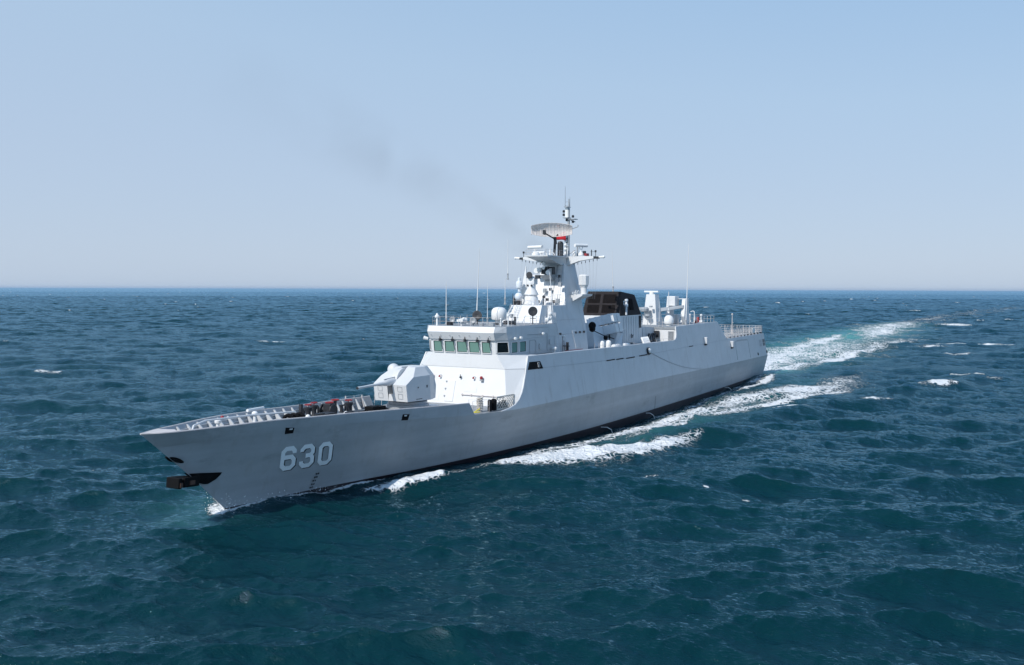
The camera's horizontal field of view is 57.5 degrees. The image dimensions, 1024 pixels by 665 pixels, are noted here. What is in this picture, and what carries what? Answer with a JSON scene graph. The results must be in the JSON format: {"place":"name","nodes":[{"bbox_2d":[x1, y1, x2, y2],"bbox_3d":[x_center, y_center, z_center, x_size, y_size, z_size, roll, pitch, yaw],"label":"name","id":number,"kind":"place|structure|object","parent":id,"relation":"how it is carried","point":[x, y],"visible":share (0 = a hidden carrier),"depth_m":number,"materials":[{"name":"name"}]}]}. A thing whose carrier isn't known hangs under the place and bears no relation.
{"place":"outdoors","nodes":[
{"label":"outdoors","id":0,"kind":"place"},
{"bbox_2d":[282,413,294,418],"bbox_3d":[-14.012,5.532,58.562,0.914,0.907,0.306,1,3,10],"label":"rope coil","id":1,"kind":"object","parent":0,"point":[288,415],"visible":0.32,"depth_m":58.50,"materials":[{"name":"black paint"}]},
{"bbox_2d":[0,287,1023,664],"bbox_3d":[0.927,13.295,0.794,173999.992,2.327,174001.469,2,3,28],"label":"sea","id":2,"kind":"structure","parent":0,"point":[838,479],"depth_m":56.45,"materials":[{"name":"liquid"}]},
{"bbox_2d":[205,486,325,513],"bbox_3d":[-15.141,9.813,58.953,4.291,1.327,9.867,2,3,28],"label":"spray","id":3,"kind":"object","parent":2,"relation":"on","point":[244,503],"visible":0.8,"depth_m":55.66,"materials":[{"name":"liquid"}]},
{"bbox_2d":[140,199,767,508],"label":"warship","id":4,"kind":"object","parent":2,"relation":"on","point":[553,361],"visible":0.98,"depth_m":78.72,"materials":[{"name":"paint"}]},
{"bbox_2d":[364,405,378,410],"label":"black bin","id":5,"kind":"object","parent":4,"relation":"on","point":[371,408],"visible":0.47,"depth_m":65.27,"materials":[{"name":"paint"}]},
{"bbox_2d":[374,405,385,409],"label":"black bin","id":6,"kind":"object","parent":4,"relation":"on","point":[382,407],"visible":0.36,"depth_m":66.10,"materials":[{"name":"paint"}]},
{"bbox_2d":[488,399,491,410],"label":"fender","id":7,"kind":"object","parent":4,"relation":"on","point":[490,404],"visible":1,"depth_m":73.47,"materials":[{"name":"black rubber"}]},
{"bbox_2d":[491,399,496,410],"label":"fender","id":8,"kind":"object","parent":4,"relation":"on","point":[494,404],"visible":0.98,"depth_m":73.97,"materials":[{"name":"black rubber"}]},
{"bbox_2d":[497,400,506,408],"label":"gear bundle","id":9,"kind":"object","parent":4,"relation":"on","point":[501,403],"visible":0.57,"depth_m":75.73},
{"bbox_2d":[496,394,514,409],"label":"cargo net","id":10,"kind":"object","parent":4,"relation":"on","point":[502,405],"visible":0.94,"depth_m":75.41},
{"bbox_2d":[556,236,565,240],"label":"flag","id":11,"kind":"object","parent":4,"relation":"attached to","point":[562,238],"visible":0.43,"depth_m":96.50,"materials":[{"name":"red fabric"}]},
{"bbox_2d":[0,0,1023,290],"label":"sky","id":12,"kind":"structure","parent":0,"point":[328,144],"materials":[{"name":"blue"}]}
]}

